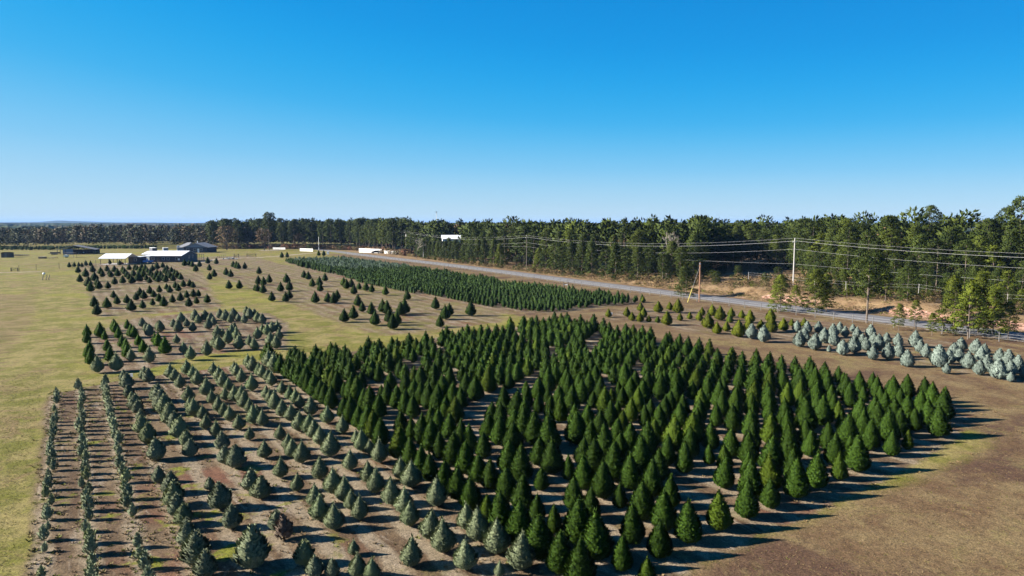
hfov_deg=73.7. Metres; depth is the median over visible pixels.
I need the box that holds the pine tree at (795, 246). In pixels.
[793,221,815,270]
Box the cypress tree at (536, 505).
[529,492,545,519]
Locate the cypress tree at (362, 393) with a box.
[357,388,365,407]
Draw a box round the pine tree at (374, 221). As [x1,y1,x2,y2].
[367,218,380,245]
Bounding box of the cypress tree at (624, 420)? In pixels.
[615,408,629,429]
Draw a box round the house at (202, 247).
[177,241,217,252]
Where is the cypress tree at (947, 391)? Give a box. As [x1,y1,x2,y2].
[940,386,952,402]
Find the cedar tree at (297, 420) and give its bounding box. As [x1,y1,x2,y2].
[291,409,304,431]
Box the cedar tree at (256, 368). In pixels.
[253,361,260,374]
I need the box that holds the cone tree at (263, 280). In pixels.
[260,276,266,284]
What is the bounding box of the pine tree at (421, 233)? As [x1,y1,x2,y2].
[415,228,425,253]
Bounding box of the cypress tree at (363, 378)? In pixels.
[358,372,367,387]
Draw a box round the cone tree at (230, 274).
[227,269,233,276]
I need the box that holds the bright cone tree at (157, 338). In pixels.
[152,332,162,345]
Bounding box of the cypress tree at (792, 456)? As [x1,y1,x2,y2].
[781,447,801,474]
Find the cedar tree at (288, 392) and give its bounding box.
[284,385,292,399]
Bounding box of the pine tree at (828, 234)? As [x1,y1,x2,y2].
[816,227,839,273]
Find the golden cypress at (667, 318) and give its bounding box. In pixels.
[661,310,672,324]
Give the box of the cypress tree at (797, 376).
[789,366,808,391]
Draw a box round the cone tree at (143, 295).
[140,289,147,298]
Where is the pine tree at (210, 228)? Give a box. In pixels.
[206,224,216,244]
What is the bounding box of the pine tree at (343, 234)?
[342,224,352,246]
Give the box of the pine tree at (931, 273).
[917,268,937,294]
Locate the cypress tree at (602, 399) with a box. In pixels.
[594,385,613,411]
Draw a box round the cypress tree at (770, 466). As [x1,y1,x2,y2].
[758,451,783,487]
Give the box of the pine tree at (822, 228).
[811,220,837,255]
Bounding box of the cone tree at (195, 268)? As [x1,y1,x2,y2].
[193,264,198,271]
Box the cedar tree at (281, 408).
[275,397,287,416]
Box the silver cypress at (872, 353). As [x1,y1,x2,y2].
[866,345,878,359]
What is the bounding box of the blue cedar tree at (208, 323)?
[204,318,212,328]
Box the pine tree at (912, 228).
[895,225,934,281]
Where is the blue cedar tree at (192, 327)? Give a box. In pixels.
[188,322,196,330]
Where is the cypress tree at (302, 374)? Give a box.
[296,363,311,388]
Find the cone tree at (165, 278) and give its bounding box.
[162,274,168,281]
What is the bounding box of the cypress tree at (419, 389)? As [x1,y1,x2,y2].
[414,381,424,403]
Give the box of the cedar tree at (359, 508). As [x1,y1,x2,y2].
[350,493,368,519]
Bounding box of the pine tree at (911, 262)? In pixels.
[903,255,920,284]
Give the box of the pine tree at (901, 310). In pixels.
[891,303,907,330]
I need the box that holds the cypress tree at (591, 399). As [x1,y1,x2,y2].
[587,389,595,407]
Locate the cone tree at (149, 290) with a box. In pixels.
[146,285,152,293]
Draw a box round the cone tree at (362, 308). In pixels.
[358,301,365,311]
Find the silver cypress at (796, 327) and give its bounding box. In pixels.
[791,320,801,331]
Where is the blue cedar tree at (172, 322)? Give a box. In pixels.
[169,319,174,326]
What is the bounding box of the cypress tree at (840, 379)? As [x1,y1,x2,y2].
[836,372,845,387]
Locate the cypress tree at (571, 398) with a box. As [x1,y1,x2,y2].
[563,384,579,411]
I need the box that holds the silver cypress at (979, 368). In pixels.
[972,359,986,374]
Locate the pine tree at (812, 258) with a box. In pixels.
[803,251,822,271]
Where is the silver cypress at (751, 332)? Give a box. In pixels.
[745,323,757,338]
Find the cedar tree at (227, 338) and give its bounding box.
[222,328,232,343]
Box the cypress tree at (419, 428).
[412,413,426,443]
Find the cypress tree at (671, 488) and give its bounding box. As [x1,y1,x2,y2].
[661,472,680,507]
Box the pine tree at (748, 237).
[741,227,755,265]
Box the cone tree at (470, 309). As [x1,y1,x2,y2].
[464,300,476,314]
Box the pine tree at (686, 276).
[673,266,698,295]
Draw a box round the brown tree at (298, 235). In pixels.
[293,233,304,249]
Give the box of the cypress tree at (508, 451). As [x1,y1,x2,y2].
[495,438,516,470]
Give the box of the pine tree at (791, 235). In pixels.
[787,223,801,250]
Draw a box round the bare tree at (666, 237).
[662,232,679,253]
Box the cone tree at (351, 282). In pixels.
[349,279,354,287]
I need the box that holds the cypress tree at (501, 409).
[492,402,508,421]
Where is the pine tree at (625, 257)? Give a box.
[615,246,636,276]
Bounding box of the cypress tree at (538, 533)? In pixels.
[524,510,554,560]
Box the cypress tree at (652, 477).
[639,456,664,497]
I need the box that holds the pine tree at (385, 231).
[381,219,393,247]
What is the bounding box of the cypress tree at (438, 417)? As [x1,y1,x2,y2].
[432,407,443,432]
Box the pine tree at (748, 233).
[742,223,761,265]
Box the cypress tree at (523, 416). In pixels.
[515,405,529,438]
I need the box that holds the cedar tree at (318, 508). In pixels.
[307,493,329,520]
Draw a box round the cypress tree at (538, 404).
[531,391,543,412]
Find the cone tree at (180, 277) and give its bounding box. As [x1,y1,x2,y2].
[178,272,183,279]
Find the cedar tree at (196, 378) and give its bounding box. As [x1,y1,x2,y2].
[190,369,203,384]
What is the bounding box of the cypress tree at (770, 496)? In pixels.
[758,476,780,508]
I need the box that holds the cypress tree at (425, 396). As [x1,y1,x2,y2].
[419,380,432,408]
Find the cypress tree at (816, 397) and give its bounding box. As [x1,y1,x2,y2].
[810,392,820,406]
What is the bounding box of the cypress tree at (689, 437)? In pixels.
[677,423,699,456]
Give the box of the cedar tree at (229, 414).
[223,404,236,420]
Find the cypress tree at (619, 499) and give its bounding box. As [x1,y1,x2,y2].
[612,482,628,507]
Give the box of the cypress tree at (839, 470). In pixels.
[829,450,849,479]
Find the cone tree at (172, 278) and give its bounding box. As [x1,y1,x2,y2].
[170,273,175,280]
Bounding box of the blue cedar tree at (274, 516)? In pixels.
[267,509,280,530]
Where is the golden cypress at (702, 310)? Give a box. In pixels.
[700,307,705,314]
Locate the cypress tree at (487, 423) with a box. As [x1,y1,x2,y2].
[479,412,494,439]
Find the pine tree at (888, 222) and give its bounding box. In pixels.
[871,214,905,279]
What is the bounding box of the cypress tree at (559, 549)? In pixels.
[545,529,572,574]
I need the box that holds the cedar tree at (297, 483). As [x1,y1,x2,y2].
[289,472,304,491]
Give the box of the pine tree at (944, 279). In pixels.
[936,272,960,298]
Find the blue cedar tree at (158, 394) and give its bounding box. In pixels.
[151,388,167,407]
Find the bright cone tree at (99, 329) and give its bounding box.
[94,321,105,336]
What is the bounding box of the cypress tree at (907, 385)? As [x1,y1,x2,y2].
[900,374,915,397]
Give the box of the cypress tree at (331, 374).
[326,367,334,387]
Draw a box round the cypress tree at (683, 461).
[673,441,693,472]
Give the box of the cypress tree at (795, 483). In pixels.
[780,456,811,498]
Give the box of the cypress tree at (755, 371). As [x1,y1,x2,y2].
[743,366,762,389]
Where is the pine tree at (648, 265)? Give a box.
[640,246,658,278]
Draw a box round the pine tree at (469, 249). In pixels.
[464,243,476,262]
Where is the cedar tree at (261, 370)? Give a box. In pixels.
[256,363,265,377]
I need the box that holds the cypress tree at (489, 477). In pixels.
[480,458,499,489]
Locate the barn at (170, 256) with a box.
[142,251,196,261]
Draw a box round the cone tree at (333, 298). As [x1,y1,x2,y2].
[329,291,338,302]
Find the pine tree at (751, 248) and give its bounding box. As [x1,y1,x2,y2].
[743,238,756,269]
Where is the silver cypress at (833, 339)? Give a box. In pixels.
[827,331,841,344]
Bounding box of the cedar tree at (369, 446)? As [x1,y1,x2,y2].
[364,438,373,453]
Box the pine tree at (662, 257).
[656,253,670,277]
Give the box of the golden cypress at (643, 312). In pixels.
[641,307,646,316]
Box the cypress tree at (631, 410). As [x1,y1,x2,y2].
[624,396,638,421]
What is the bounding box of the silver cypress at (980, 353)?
[974,346,988,359]
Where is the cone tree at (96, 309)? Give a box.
[91,303,101,314]
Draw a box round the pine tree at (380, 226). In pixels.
[376,221,385,249]
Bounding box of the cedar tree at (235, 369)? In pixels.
[231,363,239,375]
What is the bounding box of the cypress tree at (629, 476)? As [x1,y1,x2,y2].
[618,451,642,489]
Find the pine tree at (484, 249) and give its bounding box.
[478,239,489,264]
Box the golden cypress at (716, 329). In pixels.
[712,321,722,333]
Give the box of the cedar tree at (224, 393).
[220,386,228,400]
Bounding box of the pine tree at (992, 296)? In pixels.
[972,285,1012,336]
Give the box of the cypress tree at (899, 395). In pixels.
[892,387,905,403]
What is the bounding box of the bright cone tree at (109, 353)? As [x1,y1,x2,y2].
[103,346,114,361]
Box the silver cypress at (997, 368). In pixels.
[987,357,1007,378]
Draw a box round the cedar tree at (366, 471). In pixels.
[359,460,374,481]
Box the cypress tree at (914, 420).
[907,406,923,430]
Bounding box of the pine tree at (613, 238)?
[605,234,621,274]
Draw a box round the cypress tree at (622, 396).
[615,386,628,407]
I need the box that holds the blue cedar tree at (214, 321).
[211,316,217,325]
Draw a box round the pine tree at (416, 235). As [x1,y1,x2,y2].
[411,229,421,245]
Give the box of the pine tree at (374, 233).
[370,223,382,246]
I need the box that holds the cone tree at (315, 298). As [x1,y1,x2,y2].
[311,291,319,302]
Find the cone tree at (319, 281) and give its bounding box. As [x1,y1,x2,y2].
[316,276,322,285]
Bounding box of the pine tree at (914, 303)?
[907,300,924,325]
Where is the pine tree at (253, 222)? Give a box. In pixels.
[249,220,259,245]
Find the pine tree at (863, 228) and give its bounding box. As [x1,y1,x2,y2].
[840,223,875,269]
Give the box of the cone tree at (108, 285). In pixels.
[104,281,110,288]
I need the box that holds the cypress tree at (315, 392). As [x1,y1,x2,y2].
[311,379,322,400]
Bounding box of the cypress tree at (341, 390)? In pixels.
[339,381,345,395]
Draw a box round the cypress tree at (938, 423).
[925,402,952,436]
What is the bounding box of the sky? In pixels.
[0,0,1023,222]
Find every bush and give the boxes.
[711,271,722,283]
[720,266,726,273]
[734,265,742,275]
[760,273,769,285]
[772,267,782,278]
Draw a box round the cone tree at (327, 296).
[324,292,330,301]
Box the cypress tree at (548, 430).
[537,412,562,446]
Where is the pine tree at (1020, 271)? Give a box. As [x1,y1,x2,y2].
[1009,261,1023,296]
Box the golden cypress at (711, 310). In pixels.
[707,304,715,314]
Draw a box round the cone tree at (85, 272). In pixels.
[82,267,88,276]
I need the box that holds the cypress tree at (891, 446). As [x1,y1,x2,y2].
[881,429,901,455]
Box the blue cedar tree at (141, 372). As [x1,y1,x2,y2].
[138,366,146,378]
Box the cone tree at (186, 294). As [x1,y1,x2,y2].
[184,290,189,297]
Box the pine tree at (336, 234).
[328,221,341,241]
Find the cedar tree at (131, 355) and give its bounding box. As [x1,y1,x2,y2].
[125,348,136,360]
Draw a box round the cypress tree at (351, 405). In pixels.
[342,393,357,422]
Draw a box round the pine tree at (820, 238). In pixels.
[806,233,827,264]
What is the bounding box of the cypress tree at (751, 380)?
[745,374,761,392]
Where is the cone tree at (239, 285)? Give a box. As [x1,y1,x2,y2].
[236,280,243,288]
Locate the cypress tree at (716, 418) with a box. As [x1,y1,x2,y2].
[709,401,723,426]
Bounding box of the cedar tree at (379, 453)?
[370,435,387,462]
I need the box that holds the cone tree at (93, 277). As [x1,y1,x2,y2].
[90,271,98,280]
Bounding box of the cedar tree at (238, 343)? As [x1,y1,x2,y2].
[232,333,244,349]
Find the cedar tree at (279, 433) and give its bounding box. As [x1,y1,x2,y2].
[273,423,286,439]
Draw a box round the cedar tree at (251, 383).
[244,373,258,390]
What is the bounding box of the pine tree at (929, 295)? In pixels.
[924,283,936,301]
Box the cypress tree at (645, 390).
[638,377,651,402]
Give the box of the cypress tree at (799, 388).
[793,379,807,399]
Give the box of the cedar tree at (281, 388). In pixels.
[276,380,286,393]
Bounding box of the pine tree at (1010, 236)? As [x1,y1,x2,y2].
[989,228,1023,289]
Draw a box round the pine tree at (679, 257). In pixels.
[675,255,684,280]
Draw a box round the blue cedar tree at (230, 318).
[227,314,233,322]
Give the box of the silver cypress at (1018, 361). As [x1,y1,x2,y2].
[1013,354,1023,368]
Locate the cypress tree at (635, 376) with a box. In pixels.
[632,370,640,385]
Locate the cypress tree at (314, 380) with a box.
[305,372,319,395]
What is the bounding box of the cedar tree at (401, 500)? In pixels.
[393,486,415,512]
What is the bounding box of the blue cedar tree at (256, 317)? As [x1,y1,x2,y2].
[253,312,259,322]
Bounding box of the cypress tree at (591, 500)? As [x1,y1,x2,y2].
[583,485,601,515]
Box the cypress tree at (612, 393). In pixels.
[608,388,616,402]
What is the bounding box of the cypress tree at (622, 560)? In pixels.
[610,533,634,571]
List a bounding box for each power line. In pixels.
[399,231,1001,252]
[413,237,1012,267]
[418,234,1023,257]
[419,240,1023,281]
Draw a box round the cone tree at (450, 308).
[447,302,453,314]
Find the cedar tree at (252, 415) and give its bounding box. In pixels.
[245,402,259,424]
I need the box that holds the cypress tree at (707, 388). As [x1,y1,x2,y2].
[701,376,713,402]
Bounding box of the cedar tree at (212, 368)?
[208,362,216,374]
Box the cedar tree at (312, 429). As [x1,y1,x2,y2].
[305,418,322,438]
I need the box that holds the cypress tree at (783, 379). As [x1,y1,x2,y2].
[775,368,789,388]
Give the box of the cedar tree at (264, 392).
[261,386,267,397]
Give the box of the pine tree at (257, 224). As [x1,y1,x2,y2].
[252,218,264,246]
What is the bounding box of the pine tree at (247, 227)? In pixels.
[238,223,251,243]
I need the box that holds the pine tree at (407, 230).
[403,228,412,248]
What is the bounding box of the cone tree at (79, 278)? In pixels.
[76,273,82,281]
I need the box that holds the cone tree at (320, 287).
[316,283,323,290]
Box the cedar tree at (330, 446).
[319,430,341,456]
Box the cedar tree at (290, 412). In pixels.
[283,402,297,420]
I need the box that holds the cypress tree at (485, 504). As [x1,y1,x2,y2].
[479,493,491,517]
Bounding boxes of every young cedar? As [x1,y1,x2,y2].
[36,522,49,540]
[36,564,46,575]
[40,541,47,551]
[41,474,53,488]
[41,484,50,497]
[41,502,53,519]
[45,442,51,455]
[45,456,51,465]
[45,520,50,528]
[46,438,54,447]
[47,424,56,434]
[47,493,54,504]
[48,445,56,458]
[49,414,57,424]
[49,456,58,469]
[52,421,57,431]
[53,393,59,403]
[73,377,81,389]
[73,415,83,430]
[76,432,87,443]
[76,442,87,455]
[77,401,83,408]
[77,422,87,433]
[77,476,85,486]
[78,391,85,400]
[78,396,84,403]
[78,410,86,418]
[79,459,90,472]
[80,415,86,425]
[80,448,89,459]
[80,487,92,501]
[80,518,90,531]
[81,466,90,479]
[81,491,95,509]
[81,531,98,554]
[83,439,88,448]
[83,505,93,519]
[83,525,95,539]
[83,559,99,575]
[84,481,93,491]
[86,551,98,565]
[99,378,107,388]
[101,373,109,383]
[102,382,110,392]
[102,388,111,399]
[103,396,113,407]
[105,404,115,415]
[107,411,116,422]
[109,416,118,428]
[110,429,116,438]
[111,423,117,431]
[113,430,124,442]
[113,453,126,467]
[115,443,124,454]
[117,461,126,474]
[118,479,127,489]
[119,490,132,507]
[120,467,131,482]
[120,481,134,496]
[127,502,137,515]
[132,532,142,546]
[133,543,142,559]
[137,548,152,568]
[141,563,156,575]
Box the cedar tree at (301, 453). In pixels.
[291,439,310,462]
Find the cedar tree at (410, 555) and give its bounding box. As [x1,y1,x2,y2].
[399,533,422,566]
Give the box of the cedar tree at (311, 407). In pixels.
[303,394,318,414]
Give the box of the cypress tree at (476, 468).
[467,452,486,482]
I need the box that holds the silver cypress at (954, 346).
[945,342,958,352]
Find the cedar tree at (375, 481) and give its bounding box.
[365,466,385,492]
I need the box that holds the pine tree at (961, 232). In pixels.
[940,225,967,266]
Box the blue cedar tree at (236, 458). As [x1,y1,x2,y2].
[225,443,247,467]
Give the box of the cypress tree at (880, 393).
[876,385,884,400]
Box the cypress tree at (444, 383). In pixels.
[438,373,450,394]
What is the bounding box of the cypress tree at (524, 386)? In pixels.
[521,381,530,392]
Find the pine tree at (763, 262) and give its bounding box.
[752,227,784,267]
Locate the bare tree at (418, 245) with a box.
[415,239,425,257]
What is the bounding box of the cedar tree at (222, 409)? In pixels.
[217,400,226,415]
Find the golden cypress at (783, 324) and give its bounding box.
[778,318,789,330]
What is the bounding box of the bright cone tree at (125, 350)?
[121,342,133,356]
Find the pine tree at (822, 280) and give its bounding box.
[799,269,831,312]
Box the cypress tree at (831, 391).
[825,384,837,401]
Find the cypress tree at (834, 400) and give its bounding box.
[828,393,838,409]
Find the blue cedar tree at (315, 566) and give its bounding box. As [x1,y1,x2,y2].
[304,554,324,575]
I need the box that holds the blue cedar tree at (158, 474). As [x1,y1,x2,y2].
[151,465,165,482]
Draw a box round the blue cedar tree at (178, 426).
[168,415,188,437]
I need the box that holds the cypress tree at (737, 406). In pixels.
[733,398,743,418]
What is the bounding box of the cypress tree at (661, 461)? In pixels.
[654,447,670,480]
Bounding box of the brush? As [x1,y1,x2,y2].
[213,243,1020,300]
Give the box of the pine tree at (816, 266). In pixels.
[812,262,826,279]
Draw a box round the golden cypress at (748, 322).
[744,317,752,329]
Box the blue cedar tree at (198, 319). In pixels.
[194,314,202,322]
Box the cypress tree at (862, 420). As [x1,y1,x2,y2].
[855,407,870,434]
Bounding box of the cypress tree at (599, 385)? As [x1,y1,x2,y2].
[593,375,604,396]
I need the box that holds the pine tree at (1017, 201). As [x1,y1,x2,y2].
[999,195,1023,283]
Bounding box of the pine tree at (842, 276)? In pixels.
[835,269,850,295]
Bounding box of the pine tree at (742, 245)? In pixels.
[736,237,749,263]
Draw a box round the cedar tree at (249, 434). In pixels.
[244,427,254,439]
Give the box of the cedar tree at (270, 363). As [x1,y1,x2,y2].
[266,352,276,371]
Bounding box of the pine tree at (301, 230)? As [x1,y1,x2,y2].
[297,218,309,248]
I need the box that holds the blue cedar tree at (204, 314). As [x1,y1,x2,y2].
[201,310,208,319]
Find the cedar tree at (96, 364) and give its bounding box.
[89,354,104,371]
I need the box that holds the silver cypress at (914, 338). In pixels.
[908,330,922,346]
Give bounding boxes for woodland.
[0,223,255,245]
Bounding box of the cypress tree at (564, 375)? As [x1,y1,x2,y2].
[559,366,573,386]
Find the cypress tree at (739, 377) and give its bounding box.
[732,366,745,386]
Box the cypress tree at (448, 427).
[441,411,456,438]
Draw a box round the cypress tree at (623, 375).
[615,362,631,385]
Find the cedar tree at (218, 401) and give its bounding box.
[212,396,222,411]
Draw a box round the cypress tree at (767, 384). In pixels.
[761,380,774,394]
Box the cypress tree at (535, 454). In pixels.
[528,435,545,465]
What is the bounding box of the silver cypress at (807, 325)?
[802,321,812,332]
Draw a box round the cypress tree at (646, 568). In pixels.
[635,554,657,575]
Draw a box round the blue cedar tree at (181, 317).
[176,312,185,322]
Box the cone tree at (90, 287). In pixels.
[86,281,94,291]
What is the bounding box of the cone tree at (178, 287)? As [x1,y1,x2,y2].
[175,283,181,290]
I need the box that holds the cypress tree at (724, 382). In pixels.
[721,378,729,396]
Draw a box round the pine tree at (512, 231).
[507,224,525,264]
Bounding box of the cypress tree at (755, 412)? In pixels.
[745,405,759,423]
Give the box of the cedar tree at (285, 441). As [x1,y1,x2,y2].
[280,433,290,447]
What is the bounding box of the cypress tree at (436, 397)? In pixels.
[427,382,444,410]
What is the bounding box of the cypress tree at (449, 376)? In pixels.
[445,365,457,385]
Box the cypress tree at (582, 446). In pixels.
[572,436,588,462]
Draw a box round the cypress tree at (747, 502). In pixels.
[733,475,760,518]
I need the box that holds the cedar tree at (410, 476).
[400,459,422,487]
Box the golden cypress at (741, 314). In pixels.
[738,310,744,317]
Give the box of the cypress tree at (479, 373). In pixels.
[473,365,484,381]
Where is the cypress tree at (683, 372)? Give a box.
[680,366,688,387]
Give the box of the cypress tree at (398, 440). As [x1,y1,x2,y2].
[387,423,407,458]
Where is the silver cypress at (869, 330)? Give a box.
[864,324,876,337]
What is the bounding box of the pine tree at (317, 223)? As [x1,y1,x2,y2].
[314,220,324,245]
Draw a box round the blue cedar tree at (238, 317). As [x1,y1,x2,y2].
[235,313,240,320]
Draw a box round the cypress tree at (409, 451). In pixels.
[402,434,417,464]
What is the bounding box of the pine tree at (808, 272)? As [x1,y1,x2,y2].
[802,270,812,290]
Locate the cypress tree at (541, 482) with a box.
[533,465,549,489]
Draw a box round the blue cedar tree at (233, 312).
[229,307,237,318]
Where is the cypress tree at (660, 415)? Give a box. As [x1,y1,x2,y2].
[650,403,668,431]
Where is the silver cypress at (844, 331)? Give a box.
[840,325,849,336]
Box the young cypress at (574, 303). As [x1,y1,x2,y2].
[572,297,576,306]
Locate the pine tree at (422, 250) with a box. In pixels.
[416,239,426,256]
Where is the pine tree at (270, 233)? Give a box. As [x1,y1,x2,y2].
[262,220,275,244]
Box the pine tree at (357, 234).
[353,225,362,245]
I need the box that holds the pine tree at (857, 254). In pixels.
[851,248,866,272]
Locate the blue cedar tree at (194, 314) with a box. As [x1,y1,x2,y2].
[190,309,198,320]
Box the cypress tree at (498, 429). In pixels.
[489,412,506,444]
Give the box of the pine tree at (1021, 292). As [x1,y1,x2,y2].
[1014,290,1023,312]
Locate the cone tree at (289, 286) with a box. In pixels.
[285,280,293,290]
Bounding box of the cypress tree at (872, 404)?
[867,394,879,412]
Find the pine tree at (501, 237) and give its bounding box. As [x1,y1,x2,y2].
[494,228,514,264]
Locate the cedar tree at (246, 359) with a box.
[242,353,250,366]
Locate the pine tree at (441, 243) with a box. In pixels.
[437,241,445,259]
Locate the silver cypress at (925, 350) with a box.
[919,343,931,356]
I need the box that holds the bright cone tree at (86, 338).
[82,332,91,342]
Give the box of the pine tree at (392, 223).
[385,217,400,245]
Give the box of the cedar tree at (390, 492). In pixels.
[380,476,400,504]
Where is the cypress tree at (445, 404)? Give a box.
[439,394,450,417]
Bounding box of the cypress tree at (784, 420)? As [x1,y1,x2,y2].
[778,410,796,435]
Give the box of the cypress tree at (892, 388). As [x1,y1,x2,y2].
[884,374,904,400]
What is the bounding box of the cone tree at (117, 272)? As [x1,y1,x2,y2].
[114,268,120,275]
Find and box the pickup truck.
[143,258,152,262]
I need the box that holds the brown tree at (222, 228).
[215,225,239,249]
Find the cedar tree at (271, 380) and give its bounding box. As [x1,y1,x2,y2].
[265,370,277,385]
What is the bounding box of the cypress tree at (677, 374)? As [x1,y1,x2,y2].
[668,367,686,392]
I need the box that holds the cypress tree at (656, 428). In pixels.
[650,416,662,442]
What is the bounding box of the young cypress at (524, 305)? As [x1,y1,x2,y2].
[522,300,527,308]
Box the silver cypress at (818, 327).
[814,321,823,332]
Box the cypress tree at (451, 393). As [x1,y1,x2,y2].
[446,380,457,401]
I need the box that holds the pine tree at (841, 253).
[834,239,860,276]
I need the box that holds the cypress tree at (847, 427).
[837,412,859,442]
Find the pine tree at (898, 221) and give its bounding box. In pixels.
[879,216,902,254]
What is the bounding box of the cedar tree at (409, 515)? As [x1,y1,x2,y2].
[399,498,419,525]
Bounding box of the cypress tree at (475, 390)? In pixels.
[465,375,484,399]
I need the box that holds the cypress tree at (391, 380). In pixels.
[383,370,397,388]
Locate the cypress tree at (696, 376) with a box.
[687,365,703,390]
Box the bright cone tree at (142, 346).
[137,338,147,352]
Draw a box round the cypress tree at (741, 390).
[729,382,744,402]
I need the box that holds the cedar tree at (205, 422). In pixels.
[199,413,211,429]
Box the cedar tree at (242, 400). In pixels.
[236,389,249,407]
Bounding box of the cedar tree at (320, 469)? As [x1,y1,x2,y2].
[311,455,328,479]
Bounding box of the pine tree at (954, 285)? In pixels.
[935,275,970,334]
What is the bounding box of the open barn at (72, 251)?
[57,245,99,254]
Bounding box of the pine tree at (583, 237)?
[574,233,596,272]
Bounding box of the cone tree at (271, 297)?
[268,291,275,300]
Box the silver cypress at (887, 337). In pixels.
[883,332,891,343]
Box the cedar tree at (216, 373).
[212,365,223,378]
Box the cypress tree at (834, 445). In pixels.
[822,431,846,462]
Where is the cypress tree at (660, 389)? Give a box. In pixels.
[651,371,669,399]
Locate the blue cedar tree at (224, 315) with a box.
[220,309,228,320]
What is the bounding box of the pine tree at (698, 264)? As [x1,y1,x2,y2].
[692,249,702,266]
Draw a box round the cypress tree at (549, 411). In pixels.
[544,408,556,426]
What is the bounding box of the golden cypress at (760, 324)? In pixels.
[756,320,763,328]
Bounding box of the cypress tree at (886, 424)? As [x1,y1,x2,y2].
[876,407,901,441]
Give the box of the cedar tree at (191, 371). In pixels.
[186,365,195,377]
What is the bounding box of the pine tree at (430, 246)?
[426,242,431,258]
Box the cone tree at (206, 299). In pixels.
[203,293,210,302]
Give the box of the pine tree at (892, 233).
[879,227,908,268]
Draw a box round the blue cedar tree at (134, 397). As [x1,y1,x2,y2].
[126,392,142,408]
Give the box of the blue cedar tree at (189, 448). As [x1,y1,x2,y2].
[181,438,198,456]
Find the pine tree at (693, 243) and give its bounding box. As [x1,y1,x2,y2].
[684,234,706,277]
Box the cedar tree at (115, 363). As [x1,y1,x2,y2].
[108,350,123,370]
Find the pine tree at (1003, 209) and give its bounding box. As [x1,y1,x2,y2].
[990,206,1018,262]
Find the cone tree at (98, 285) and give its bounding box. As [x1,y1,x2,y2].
[95,280,102,288]
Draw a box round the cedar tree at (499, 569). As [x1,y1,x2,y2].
[493,559,505,575]
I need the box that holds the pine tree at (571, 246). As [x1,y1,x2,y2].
[564,241,580,274]
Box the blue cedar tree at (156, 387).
[148,383,164,399]
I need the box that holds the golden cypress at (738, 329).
[731,319,745,336]
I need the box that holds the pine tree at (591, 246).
[582,240,599,275]
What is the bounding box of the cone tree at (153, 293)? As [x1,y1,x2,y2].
[150,289,156,296]
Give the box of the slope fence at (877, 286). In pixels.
[748,272,1021,299]
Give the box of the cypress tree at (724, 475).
[711,455,735,488]
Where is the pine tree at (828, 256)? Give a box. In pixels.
[820,241,838,275]
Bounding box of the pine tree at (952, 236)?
[926,225,964,285]
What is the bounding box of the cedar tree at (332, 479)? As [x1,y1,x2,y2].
[321,466,341,493]
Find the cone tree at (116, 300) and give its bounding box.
[113,294,120,303]
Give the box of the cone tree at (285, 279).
[282,273,288,282]
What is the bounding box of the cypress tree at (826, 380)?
[820,369,836,393]
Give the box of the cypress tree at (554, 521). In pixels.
[546,503,562,532]
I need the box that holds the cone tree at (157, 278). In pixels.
[154,275,160,281]
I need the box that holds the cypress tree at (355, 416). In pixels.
[350,403,362,427]
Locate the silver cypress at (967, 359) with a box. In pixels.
[959,351,976,368]
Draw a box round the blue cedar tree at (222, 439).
[213,431,230,449]
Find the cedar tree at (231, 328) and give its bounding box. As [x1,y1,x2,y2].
[228,323,233,332]
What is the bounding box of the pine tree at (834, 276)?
[830,271,839,284]
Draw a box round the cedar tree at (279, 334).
[274,327,283,339]
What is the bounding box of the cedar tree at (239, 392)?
[234,384,248,399]
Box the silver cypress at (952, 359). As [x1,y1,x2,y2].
[947,349,956,363]
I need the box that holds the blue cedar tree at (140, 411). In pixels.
[135,409,145,418]
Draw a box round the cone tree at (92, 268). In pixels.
[89,265,96,271]
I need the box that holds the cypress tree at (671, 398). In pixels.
[667,390,676,411]
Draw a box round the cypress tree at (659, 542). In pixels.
[645,516,673,558]
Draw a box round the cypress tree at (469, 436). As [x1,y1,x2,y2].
[461,422,476,449]
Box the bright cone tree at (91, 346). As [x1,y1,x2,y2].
[85,341,95,351]
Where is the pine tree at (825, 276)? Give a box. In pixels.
[818,273,831,292]
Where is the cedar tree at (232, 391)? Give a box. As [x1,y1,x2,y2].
[227,384,237,401]
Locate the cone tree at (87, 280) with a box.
[83,276,93,285]
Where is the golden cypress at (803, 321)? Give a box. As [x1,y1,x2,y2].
[800,317,806,325]
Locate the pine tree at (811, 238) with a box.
[797,236,820,274]
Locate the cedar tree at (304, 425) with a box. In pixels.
[299,412,316,431]
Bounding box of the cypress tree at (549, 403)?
[542,395,554,414]
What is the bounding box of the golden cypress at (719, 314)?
[713,306,726,319]
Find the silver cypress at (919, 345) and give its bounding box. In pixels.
[914,339,924,351]
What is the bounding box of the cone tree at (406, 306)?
[402,298,410,313]
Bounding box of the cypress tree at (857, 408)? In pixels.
[850,396,868,421]
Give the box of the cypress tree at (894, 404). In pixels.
[885,396,900,413]
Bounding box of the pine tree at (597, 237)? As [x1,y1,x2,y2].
[586,234,603,270]
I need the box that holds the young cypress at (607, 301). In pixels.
[605,296,610,304]
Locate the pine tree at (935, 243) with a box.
[920,239,949,286]
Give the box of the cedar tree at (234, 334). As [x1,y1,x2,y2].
[231,326,241,338]
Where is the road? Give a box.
[313,249,1023,339]
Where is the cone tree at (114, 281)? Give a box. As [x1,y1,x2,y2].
[111,276,117,284]
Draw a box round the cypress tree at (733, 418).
[723,403,743,431]
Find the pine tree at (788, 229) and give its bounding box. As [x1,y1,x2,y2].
[779,224,793,269]
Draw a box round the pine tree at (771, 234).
[762,230,782,265]
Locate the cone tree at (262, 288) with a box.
[259,283,266,292]
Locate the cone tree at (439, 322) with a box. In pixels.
[435,315,444,326]

